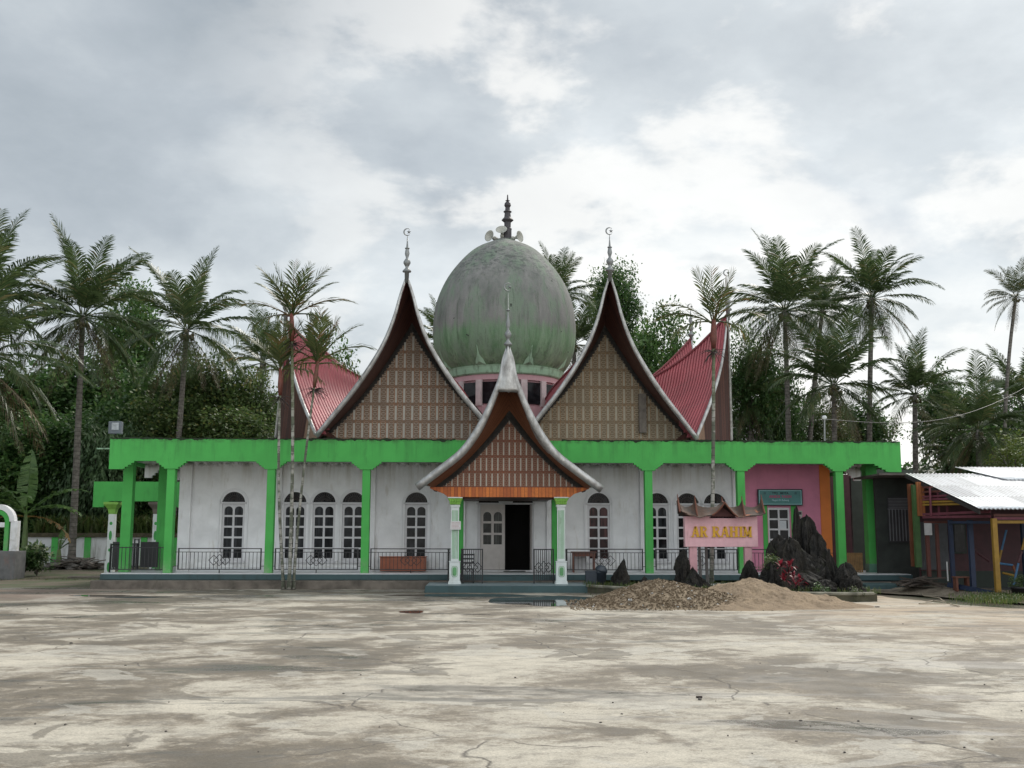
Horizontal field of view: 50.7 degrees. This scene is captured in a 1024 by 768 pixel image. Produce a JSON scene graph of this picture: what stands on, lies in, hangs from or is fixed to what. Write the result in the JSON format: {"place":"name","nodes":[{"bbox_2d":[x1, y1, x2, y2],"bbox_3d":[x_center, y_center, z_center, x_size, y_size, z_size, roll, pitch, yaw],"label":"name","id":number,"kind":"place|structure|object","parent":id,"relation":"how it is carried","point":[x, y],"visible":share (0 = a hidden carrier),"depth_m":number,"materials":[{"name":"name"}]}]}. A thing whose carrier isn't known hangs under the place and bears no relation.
{"place":"outdoors","nodes":[
{"label":"outdoors","id":0,"kind":"place"},
{"bbox_2d":[0,566,1023,608],"bbox_3d":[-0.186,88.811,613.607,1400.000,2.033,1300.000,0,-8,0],"label":"ground","id":1,"kind":"structure","parent":0,"point":[42,582],"depth_m":39.02,"materials":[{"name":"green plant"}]},
{"bbox_2d":[0,551,25,579],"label":"concrete block","id":2,"kind":"structure","parent":1,"relation":"on","point":[12,565],"depth_m":41.63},
{"bbox_2d":[0,504,20,550],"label":"garden arch","id":3,"kind":"structure","parent":2,"relation":"on","point":[11,524],"depth_m":42.17,"materials":[{"name":"green paint"}]},
{"bbox_2d":[0,418,57,535],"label":"broadleaf tree","id":4,"kind":"object","parent":1,"relation":"on","point":[5,469],"visible":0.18,"depth_m":55.75,"materials":[{"name":"green plant"}]},
{"bbox_2d":[0,470,57,550],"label":"broadleaf tree","id":5,"kind":"object","parent":1,"relation":"on","point":[33,513],"visible":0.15,"depth_m":55.10,"materials":[{"name":"green plant"}]},
{"bbox_2d":[19,547,40,571],"bbox_3d":[-19.790,7.151,43.466,1.681,1.220,1.239,0,-8,0],"label":"dark shrub","id":6,"kind":"object","parent":1,"relation":"on","point":[28,561],"visible":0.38,"depth_m":43.36,"materials":[{"name":"green plant"}]},
{"bbox_2d":[0,208,79,391],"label":"coconut palm","id":7,"kind":"object","parent":1,"relation":"on","point":[5,237],"visible":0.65,"depth_m":46.97,"materials":[{"name":"green plant"}]},
{"bbox_2d":[22,539,60,575],"bbox_3d":[-19.349,7.032,43.876,1.203,1.514,1.570,-7,-11,41],"label":"variegated shrub","id":8,"kind":"object","parent":1,"relation":"on","point":[41,554],"visible":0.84,"depth_m":43.86,"materials":[{"name":"green plant"}]},
{"bbox_2d":[0,450,87,548],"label":"banana plant","id":9,"kind":"object","parent":1,"relation":"on","point":[26,477],"visible":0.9,"depth_m":47.76,"materials":[{"name":"green plant"}]},
{"bbox_2d":[0,260,96,456],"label":"coconut palm","id":10,"kind":"object","parent":1,"relation":"on","point":[6,321],"visible":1,"depth_m":42.91,"materials":[{"name":"green plant"}]},
{"bbox_2d":[0,355,101,452],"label":"broadleaf tree","id":11,"kind":"object","parent":1,"relation":"on","point":[44,389],"visible":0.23,"depth_m":62.34,"materials":[{"name":"green plant"}]},
{"bbox_2d":[0,398,111,520],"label":"broadleaf tree","id":12,"kind":"object","parent":1,"relation":"on","point":[59,434],"visible":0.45,"depth_m":56.20,"materials":[{"name":"green plant"}]},
{"bbox_2d":[30,456,107,520],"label":"broadleaf tree","id":13,"kind":"object","parent":1,"relation":"on","point":[56,510],"visible":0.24,"depth_m":55.69,"materials":[{"name":"green plant"}]},
{"bbox_2d":[55,521,86,562],"bbox_3d":[-20.159,7.401,49.655,1.465,2.242,0.758,0,-8,0],"label":"banana plant","id":14,"kind":"object","parent":1,"relation":"on","point":[61,534],"visible":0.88,"depth_m":49.51,"materials":[{"name":"green plant"}]},
{"bbox_2d":[43,555,104,569],"bbox_3d":[-19.928,8.173,49.193,3.511,0.787,2.133,0,-8,0],"label":"rubble heap","id":15,"kind":"object","parent":1,"relation":"on","point":[73,563],"visible":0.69,"depth_m":48.61,"materials":[{"name":"stone"}]},
{"bbox_2d":[5,340,145,432],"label":"broadleaf tree","id":16,"kind":"object","parent":1,"relation":"on","point":[89,390],"visible":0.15,"depth_m":64.97,"materials":[{"name":"green plant"}]},
{"bbox_2d":[5,211,182,558],"bbox_3d":[-19.692,0.280,50.796,8.004,16.647,8.372,0,-8,0],"label":"coconut palm","id":17,"kind":"object","parent":1,"relation":"on","point":[84,292],"visible":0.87,"depth_m":50.37,"materials":[{"name":"green plant"}]},
{"bbox_2d":[44,413,156,519],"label":"broadleaf tree","id":18,"kind":"object","parent":1,"relation":"on","point":[94,467],"visible":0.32,"depth_m":55.20,"materials":[{"name":"green plant"}]},
{"bbox_2d":[23,512,177,532],"bbox_3d":[-18.169,6.992,52.939,10.962,1.484,3.686,0,-8,0],"label":"hedge","id":19,"kind":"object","parent":1,"relation":"on","point":[90,524],"depth_m":52.11,"materials":[{"name":"plant"}]},
{"bbox_2d":[28,533,176,565],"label":"boundary wall","id":20,"kind":"structure","parent":1,"relation":"on","point":[91,545],"depth_m":51.40,"materials":[{"name":"white paint"}]},
{"bbox_2d":[87,270,171,378],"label":"broadleaf tree","id":21,"kind":"object","parent":1,"relation":"on","point":[137,312],"visible":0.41,"depth_m":70.28,"materials":[{"name":"green plant"}]},
{"bbox_2d":[93,482,179,572],"bbox_3d":[-15.577,6.027,45.268,3.975,3.841,0.600,0,-8,0],"label":"pillar gateway","id":22,"kind":"object","parent":1,"relation":"on","point":[105,494],"visible":0.41,"depth_m":45.28,"materials":[{"name":"green paint"}]},
{"bbox_2d":[74,351,201,437],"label":"broadleaf tree","id":23,"kind":"object","parent":1,"relation":"on","point":[144,387],"visible":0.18,"depth_m":60.17,"materials":[{"name":"green plant"}]},
{"bbox_2d":[106,467,178,518],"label":"broadleaf tree","id":24,"kind":"object","parent":1,"relation":"on","point":[140,506],"visible":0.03,"depth_m":55.70,"materials":[{"name":"green plant"}]},
{"bbox_2d":[107,383,226,517],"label":"broadleaf tree","id":25,"kind":"object","parent":1,"relation":"on","point":[168,424],"visible":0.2,"depth_m":56.52,"materials":[{"name":"green plant"}]},
{"bbox_2d":[140,342,244,434],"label":"broadleaf tree","id":26,"kind":"object","parent":1,"relation":"on","point":[190,388],"visible":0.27,"depth_m":59.39,"materials":[{"name":"green plant"}]},
{"bbox_2d":[111,246,275,516],"bbox_3d":[-16.892,0.730,55.698,8.829,16.643,7.678,0,-8,0],"label":"coconut palm","id":27,"kind":"object","parent":1,"relation":"on","point":[189,295],"visible":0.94,"depth_m":55.38,"materials":[{"name":"green plant"}]},
{"bbox_2d":[184,393,277,438],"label":"broadleaf tree","id":28,"kind":"object","parent":1,"relation":"on","point":[237,423],"visible":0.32,"depth_m":55.51,"materials":[{"name":"green plant"}]},
{"bbox_2d":[192,344,277,437],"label":"broadleaf tree","id":29,"kind":"object","parent":1,"relation":"on","point":[255,398],"visible":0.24,"depth_m":58.80,"materials":[{"name":"green plant"}]},
{"bbox_2d":[209,299,306,411],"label":"coconut palm","id":30,"kind":"object","parent":1,"relation":"on","point":[255,349],"visible":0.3,"depth_m":62.55,"materials":[{"name":"green plant"}]},
{"bbox_2d":[327,327,360,373],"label":"broadleaf tree","id":31,"kind":"object","parent":1,"relation":"on","point":[347,357],"visible":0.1,"depth_m":62.48,"materials":[{"name":"green plant"}]},
{"bbox_2d":[418,294,436,347],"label":"coconut palm","id":32,"kind":"object","parent":1,"relation":"on","point":[428,315],"visible":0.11,"depth_m":62.48,"materials":[{"name":"green plant"}]},
{"bbox_2d":[90,195,919,592],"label":"mosque","id":33,"kind":"structure","parent":1,"relation":"on","point":[508,441],"depth_m":38.03,"materials":[{"name":"green paint"}]},
{"bbox_2d":[108,421,122,434],"bbox_3d":[-13.316,1.491,36.284,0.428,0.460,0.235,0,-8,0],"label":"floodlight","id":34,"kind":"object","parent":33,"relation":"attached to","point":[115,427],"visible":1,"depth_m":36.18,"materials":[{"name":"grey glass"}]},
{"bbox_2d":[216,488,248,562],"bbox_3d":[-9.796,4.960,37.920,1.040,2.590,0.170,0,-8,-2],"label":"window","id":35,"kind":"structure","parent":33,"relation":"in","point":[233,510],"depth_m":37.97,"materials":[{"name":"paint"}]},
{"bbox_2d":[282,488,309,562],"bbox_3d":[-7.645,4.973,37.979,1.040,2.590,0.170,0,-8,-2],"label":"window","id":36,"kind":"structure","parent":33,"relation":"in","point":[302,527],"depth_m":38.02,"materials":[{"name":"paint"}]},
{"bbox_2d":[308,488,338,562],"bbox_3d":[-6.626,4.979,38.007,1.040,2.590,0.170,0,-8,-2],"label":"window","id":37,"kind":"structure","parent":33,"relation":"in","point":[324,504],"depth_m":38.06,"materials":[{"name":"paint"}]},
{"bbox_2d":[337,489,361,562],"bbox_3d":[-5.587,4.986,38.036,1.040,2.590,0.170,0,-8,-2],"label":"window","id":38,"kind":"structure","parent":33,"relation":"in","point":[352,502],"depth_m":38.09,"materials":[{"name":"paint"}]},
{"bbox_2d":[379,556,426,570],"bbox_3d":[-3.756,6.209,37.338,1.624,0.495,0.500,0,-8,0],"label":"wooden chest","id":39,"kind":"object","parent":33,"relation":"on","point":[386,562],"visible":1,"depth_m":37.12,"materials":[{"name":"brown wood"}]},
{"bbox_2d":[401,489,430,562],"bbox_3d":[-3.385,4.999,38.097,1.040,2.590,0.170,0,-8,-2],"label":"window","id":40,"kind":"structure","parent":33,"relation":"in","point":[416,504],"depth_m":38.15,"materials":[{"name":"paint"}]},
{"bbox_2d":[476,501,535,569],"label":"door","id":41,"kind":"structure","parent":33,"relation":"in","point":[491,516],"depth_m":38.20,"materials":[{"name":"paint"}]},
{"bbox_2d":[584,490,613,562],"bbox_3d":[3.076,5.038,38.276,1.040,2.590,0.170,0,-8,-2],"label":"window","id":42,"kind":"structure","parent":33,"relation":"in","point":[598,505],"depth_m":38.33,"materials":[{"name":"paint"}]},
{"bbox_2d":[653,490,672,562],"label":"window","id":43,"kind":"structure","parent":33,"relation":"in","point":[660,504],"depth_m":38.38,"materials":[{"name":"paint"}]},
{"bbox_2d":[673,490,703,562],"bbox_3d":[6.249,5.057,38.364,1.040,2.590,0.170,0,-8,-2],"label":"window","id":44,"kind":"structure","parent":33,"relation":"in","point":[686,499],"depth_m":38.41,"materials":[{"name":"paint"}]},
{"bbox_2d":[701,490,730,562],"bbox_3d":[7.232,5.063,38.390,1.040,2.590,0.170,0,-8,-2],"label":"window","id":45,"kind":"structure","parent":33,"relation":"in","point":[707,503],"depth_m":38.43,"materials":[{"name":"paint"}]},
{"bbox_2d":[768,508,789,541],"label":"window","id":46,"kind":"structure","parent":33,"relation":"in","point":[778,518],"depth_m":38.50,"materials":[{"name":"paint"}]},
{"bbox_2d":[757,489,802,505],"bbox_3d":[9.547,4.038,38.465,1.598,0.586,0.079,0,-8,0],"label":"school sign","id":47,"kind":"object","parent":33,"relation":"attached to","point":[782,497],"visible":1,"depth_m":38.43,"materials":[{"name":"metal"}]},
{"bbox_2d":[847,553,862,571],"bbox_3d":[11.955,6.223,37.633,0.546,0.676,0.050,0,-8,0],"label":"slatted panel","id":48,"kind":"object","parent":33,"relation":"on","point":[854,556],"visible":0.77,"depth_m":37.62,"materials":[{"name":"brown wood"}]},
{"bbox_2d":[0,587,1023,767],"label":"concrete yard","id":49,"kind":"structure","parent":1,"relation":"on","point":[451,692],"depth_m":12.10,"materials":[{"name":"concrete"}]},
{"bbox_2d":[223,317,340,589],"bbox_3d":[-7.538,2.127,34.734,3.905,8.851,2.163,0,-8,0],"label":"betel palm","id":50,"kind":"object","parent":49,"relation":"on","point":[278,355],"visible":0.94,"depth_m":35.12,"materials":[{"name":"green plant"}]},
{"bbox_2d":[233,260,355,589],"bbox_3d":[-7.189,1.187,35.111,3.492,10.810,2.922,6,-10,-37],"label":"betel palm","id":51,"kind":"object","parent":49,"relation":"on","point":[298,300],"visible":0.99,"depth_m":35.21,"materials":[{"name":"green plant"}]},
{"bbox_2d":[262,306,377,589],"bbox_3d":[-6.323,1.898,34.676,3.904,9.284,2.170,0,-8,0],"label":"betel palm","id":52,"kind":"object","parent":49,"relation":"on","point":[316,341],"visible":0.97,"depth_m":35.10,"materials":[{"name":"green plant"}]},
{"bbox_2d":[384,594,539,596],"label":"puddle","id":53,"kind":"object","parent":49,"relation":"on","point":[466,595],"visible":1,"depth_m":30.87,"materials":[{"name":"grey liquid"}]},
{"bbox_2d":[488,596,591,605],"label":"puddle","id":54,"kind":"object","parent":49,"relation":"on","point":[549,601],"visible":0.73,"depth_m":28.42,"materials":[{"name":"grey liquid"}]},
{"bbox_2d":[595,565,606,583],"bbox_3d":[2.807,6.099,33.976,0.392,0.803,0.392,0,-8,0],"label":"round bin","id":55,"kind":"object","parent":49,"relation":"on","point":[601,572],"visible":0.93,"depth_m":33.85,"materials":[{"name":"plastic"}]},
{"bbox_2d":[564,578,772,610],"bbox_3d":[3.866,5.157,26.742,5.050,0.700,4.458,0,-8,0],"label":"gravel pile","id":56,"kind":"object","parent":49,"relation":"on","point":[658,594],"visible":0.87,"depth_m":25.67,"materials":[{"name":"gravel"}]},
{"bbox_2d":[587,584,876,601],"bbox_3d":[5.936,6.007,31.204,8.118,0.290,6.344,0,-8,0],"label":"garden bed","id":57,"kind":"object","parent":49,"relation":"on","point":[843,596],"visible":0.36,"depth_m":28.30,"materials":[{"name":"concrete"}]},
{"bbox_2d":[607,558,631,585],"bbox_3d":[3.246,5.807,32.720,0.731,1.086,0.719,5,-9,-29],"label":"garden rock","id":58,"kind":"object","parent":57,"relation":"on","point":[620,574],"visible":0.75,"depth_m":32.58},
{"bbox_2d":[673,549,690,582],"bbox_3d":[4.955,5.471,31.358,0.536,1.370,0.496,-3,-9,18],"label":"garden rock","id":59,"kind":"object","parent":57,"relation":"on","point":[682,566],"visible":0.59,"depth_m":31.28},
{"bbox_2d":[684,568,711,587],"bbox_3d":[5.409,5.686,31.089,1.291,0.870,1.153,-4,-9,29],"label":"garden rock","id":60,"kind":"object","parent":57,"relation":"on","point":[693,578],"visible":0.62,"depth_m":30.96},
{"bbox_2d":[650,265,769,583],"bbox_3d":[6.307,1.105,33.670,3.924,10.324,2.230,0,-8,0],"label":"betel palm","id":61,"kind":"object","parent":57,"relation":"on","point":[714,299],"visible":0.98,"depth_m":34.40,"materials":[{"name":"green plant"}]},
{"bbox_2d":[676,494,765,572],"bbox_3d":[6.246,4.784,32.371,2.590,2.965,1.005,0,-8,0],"label":"name sign","id":62,"kind":"object","parent":57,"relation":"on","point":[722,524],"visible":0.98,"depth_m":32.29,"materials":[{"name":"pink tile"}]},
{"bbox_2d":[582,579,880,596],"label":"grass","id":63,"kind":"structure","parent":57,"relation":"on","point":[715,583],"depth_m":31.56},
{"bbox_2d":[739,560,758,579],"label":"garden rock","id":64,"kind":"object","parent":57,"relation":"on","point":[749,570],"visible":0.47,"depth_m":30.93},
{"bbox_2d":[757,560,785,586],"bbox_3d":[7.254,5.450,30.135,0.841,1.074,0.617,0,-8,0],"label":"garden rock","id":65,"kind":"object","parent":57,"relation":"on","point":[773,575],"visible":0.48,"depth_m":30.03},
{"bbox_2d":[775,559,807,589],"bbox_3d":[7.628,5.191,29.334,1.171,0.928,0.760,6,-10,-37],"label":"crimson plant","id":66,"kind":"object","parent":57,"relation":"on","point":[793,576],"visible":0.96,"depth_m":29.27,"materials":[{"name":"red plant"}]},
{"bbox_2d":[765,506,833,590],"bbox_3d":[8.314,4.792,30.972,2.613,2.660,2.813,0,-8,0],"label":"jagged rock","id":67,"kind":"object","parent":57,"relation":"on","point":[804,546],"visible":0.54,"depth_m":31.03,"materials":[{"name":"stone"}]},
{"bbox_2d":[805,579,838,591],"bbox_3d":[8.450,5.571,29.246,0.900,0.587,0.790,-7,-11,39],"label":"garden rock","id":68,"kind":"object","parent":57,"relation":"on","point":[832,585],"visible":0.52,"depth_m":29.11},
{"bbox_2d":[825,549,837,577],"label":"garden rock","id":69,"kind":"object","parent":57,"relation":"on","point":[830,563],"visible":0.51,"depth_m":30.40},
{"bbox_2d":[834,562,861,590],"bbox_3d":[9.217,5.436,29.878,1.006,1.037,0.893,-4,-9,28],"label":"garden rock","id":70,"kind":"object","parent":57,"relation":"on","point":[844,571],"visible":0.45,"depth_m":29.71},
{"bbox_2d":[842,575,866,591],"bbox_3d":[9.207,5.498,29.135,0.673,0.703,0.678,0,-8,0],"label":"garden rock","id":71,"kind":"object","parent":57,"relation":"on","point":[855,581],"visible":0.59,"depth_m":28.99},
{"bbox_2d":[703,577,874,610],"bbox_3d":[6.738,5.176,26.940,6.800,0.679,5.000,0,-8,0],"label":"sand pile","id":72,"kind":"object","parent":49,"relation":"on","point":[755,594],"visible":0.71,"depth_m":25.81,"materials":[{"name":"sand"}]},
{"bbox_2d":[538,241,603,313],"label":"coconut palm","id":73,"kind":"object","parent":1,"relation":"on","point":[564,270],"visible":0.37,"depth_m":63.14,"materials":[{"name":"green plant"}]},
{"bbox_2d":[564,282,631,372],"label":"coconut palm","id":74,"kind":"object","parent":1,"relation":"on","point":[584,326],"visible":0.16,"depth_m":66.37,"materials":[{"name":"green plant"}]},
{"bbox_2d":[585,253,647,336],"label":"broadleaf tree","id":75,"kind":"object","parent":1,"relation":"on","point":[627,300],"visible":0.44,"depth_m":74.93,"materials":[{"name":"green plant"}]},
{"bbox_2d":[630,294,700,373],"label":"broadleaf tree","id":76,"kind":"object","parent":1,"relation":"on","point":[655,358],"visible":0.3,"depth_m":68.25,"materials":[{"name":"green plant"}]},
{"bbox_2d":[730,321,784,440],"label":"broadleaf tree","id":77,"kind":"object","parent":1,"relation":"on","point":[768,402],"visible":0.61,"depth_m":61.95,"materials":[{"name":"green plant"}]},
{"bbox_2d":[731,344,802,440],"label":"coconut palm","id":78,"kind":"object","parent":1,"relation":"on","point":[755,386],"visible":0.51,"depth_m":61.69,"materials":[{"name":"green plant"}]},
{"bbox_2d":[754,361,817,440],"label":"broadleaf tree","id":79,"kind":"object","parent":1,"relation":"on","point":[780,432],"visible":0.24,"depth_m":63.48,"materials":[{"name":"green plant"}]},
{"bbox_2d":[716,229,870,440],"bbox_3d":[14.859,0.343,58.300,8.392,18.842,7.917,0,-8,0],"label":"coconut palm","id":80,"kind":"object","parent":1,"relation":"on","point":[787,288],"visible":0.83,"depth_m":58.43,"materials":[{"name":"green plant"}]},
{"bbox_2d":[777,260,875,440],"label":"coconut palm","id":81,"kind":"object","parent":1,"relation":"on","point":[823,294],"visible":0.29,"depth_m":64.65,"materials":[{"name":"green plant"}]},
{"bbox_2d":[800,396,865,440],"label":"broadleaf tree","id":82,"kind":"object","parent":1,"relation":"on","point":[819,436],"visible":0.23,"depth_m":65.58,"materials":[{"name":"green plant"}]},
{"bbox_2d":[759,302,907,441],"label":"coconut palm","id":83,"kind":"object","parent":1,"relation":"on","point":[834,366],"visible":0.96,"depth_m":53.96,"materials":[{"name":"green plant"}]},
{"bbox_2d":[838,388,905,474],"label":"broadleaf tree","id":84,"kind":"object","parent":1,"relation":"on","point":[877,432],"visible":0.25,"depth_m":69.38,"materials":[{"name":"green plant"}]},
{"bbox_2d":[814,227,945,440],"bbox_3d":[19.814,0.612,58.742,7.354,18.462,6.893,0,-8,0],"label":"coconut palm","id":85,"kind":"object","parent":1,"relation":"on","point":[868,275],"visible":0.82,"depth_m":58.86,"materials":[{"name":"green plant"}]},
{"bbox_2d":[862,583,903,588],"bbox_3d":[11.534,6.424,34.061,1.225,0.260,1.450,0,-8,0],"label":"passage step","id":86,"kind":"object","parent":1,"relation":"on","point":[883,585],"visible":0.28,"depth_m":33.36,"materials":[{"name":"teal paint"}]},
{"bbox_2d":[854,473,952,578],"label":"dark house wall","id":87,"kind":"structure","parent":1,"relation":"on","point":[891,524],"depth_m":37.04,"materials":[{"name":"wood"}]},
{"bbox_2d":[887,497,909,541],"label":"window","id":88,"kind":"structure","parent":87,"relation":"in","point":[897,507],"depth_m":37.06,"materials":[{"name":"metal"}]},
{"bbox_2d":[857,326,971,472],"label":"coconut palm","id":89,"kind":"object","parent":1,"relation":"on","point":[917,376],"visible":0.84,"depth_m":55.22,"materials":[{"name":"green plant"}]},
{"bbox_2d":[901,459,945,472],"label":"wood","id":90,"kind":"object","parent":1,"relation":"on","point":[907,465],"visible":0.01,"depth_m":73.59,"materials":[{"name":"green plant"}]},
{"bbox_2d":[907,356,967,472],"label":"broadleaf tree","id":91,"kind":"object","parent":1,"relation":"on","point":[953,387],"visible":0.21,"depth_m":72.09,"materials":[{"name":"green plant"}]},
{"bbox_2d":[875,585,1023,602],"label":"clay bank","id":92,"kind":"structure","parent":1,"relation":"on","point":[932,590],"depth_m":31.99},
{"bbox_2d":[891,576,947,587],"bbox_3d":[12.499,6.001,32.861,1.643,0.354,1.742,-2,-8,12],"label":"timber pile","id":93,"kind":"object","parent":92,"relation":"on","point":[919,581],"visible":0.99,"depth_m":32.47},
{"bbox_2d":[949,587,1023,606],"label":"grass","id":94,"kind":"structure","parent":92,"relation":"on","point":[994,598],"depth_m":26.69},
{"bbox_2d":[975,530,1023,584],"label":"swing frame","id":95,"kind":"object","parent":92,"relation":"on","point":[1000,555],"visible":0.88,"depth_m":30.98,"materials":[{"name":"paint"}]},
{"bbox_2d":[1008,575,1023,594],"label":"potted plant","id":96,"kind":"object","parent":92,"relation":"on","point":[1017,589],"visible":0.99,"depth_m":28.80,"materials":[{"name":"green plant"}]},
{"bbox_2d":[906,391,1017,473],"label":"coconut palm","id":97,"kind":"object","parent":1,"relation":"on","point":[938,445],"visible":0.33,"depth_m":60.04,"materials":[{"name":"green plant"}]},
{"bbox_2d":[903,349,1023,473],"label":"coconut palm","id":98,"kind":"object","parent":1,"relation":"on","point":[978,400],"visible":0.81,"depth_m":51.84,"materials":[{"name":"green plant"}]},
{"bbox_2d":[905,467,1023,592],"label":"playschool","id":99,"kind":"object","parent":1,"relation":"on","point":[968,516],"visible":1,"depth_m":34.33,"materials":[{"name":"metal"}]},
{"bbox_2d":[920,522,948,569],"bbox_3d":[13.477,5.168,34.510,0.899,1.507,0.060,0,-8,0],"label":"grey door","id":100,"kind":"structure","parent":99,"relation":"in","point":[943,535],"depth_m":34.48,"materials":[{"name":"paint"}]},
{"bbox_2d":[953,524,966,553],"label":"window","id":101,"kind":"structure","parent":99,"relation":"in","point":[959,530],"depth_m":34.79,"materials":[{"name":"glass"}]},
{"bbox_2d":[929,409,1023,473],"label":"broadleaf tree","id":102,"kind":"object","parent":1,"relation":"on","point":[971,452],"visible":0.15,"depth_m":59.55,"materials":[{"name":"green plant"}]},
{"bbox_2d":[952,344,1023,455],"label":"coconut palm","id":103,"kind":"object","parent":1,"relation":"on","point":[1001,366],"visible":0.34,"depth_m":66.15,"materials":[{"name":"green plant"}]},
{"bbox_2d":[958,386,1023,465],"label":"broadleaf tree","id":104,"kind":"object","parent":1,"relation":"on","point":[1009,410],"visible":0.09,"depth_m":65.23,"materials":[{"name":"green plant"}]},
{"bbox_2d":[975,428,1023,472],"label":"broadleaf tree","id":105,"kind":"object","parent":1,"relation":"on","point":[1018,457],"visible":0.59,"depth_m":48.01,"materials":[{"name":"green plant"}]},
{"bbox_2d":[982,258,1023,463],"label":"coconut palm","id":106,"kind":"object","parent":1,"relation":"on","point":[1018,286],"visible":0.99,"depth_m":57.96,"materials":[{"name":"green plant"}]},
{"bbox_2d":[0,0,1023,474],"label":"sky","id":107,"kind":"structure","parent":0,"point":[262,132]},
{"bbox_2d":[575,556,586,571],"bbox_3d":[2.364,6.257,37.563,0.446,0.550,0.232,0,-8,0],"label":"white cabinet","id":108,"kind":"object","parent":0,"point":[579,562],"visible":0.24,"depth_m":37.45,"materials":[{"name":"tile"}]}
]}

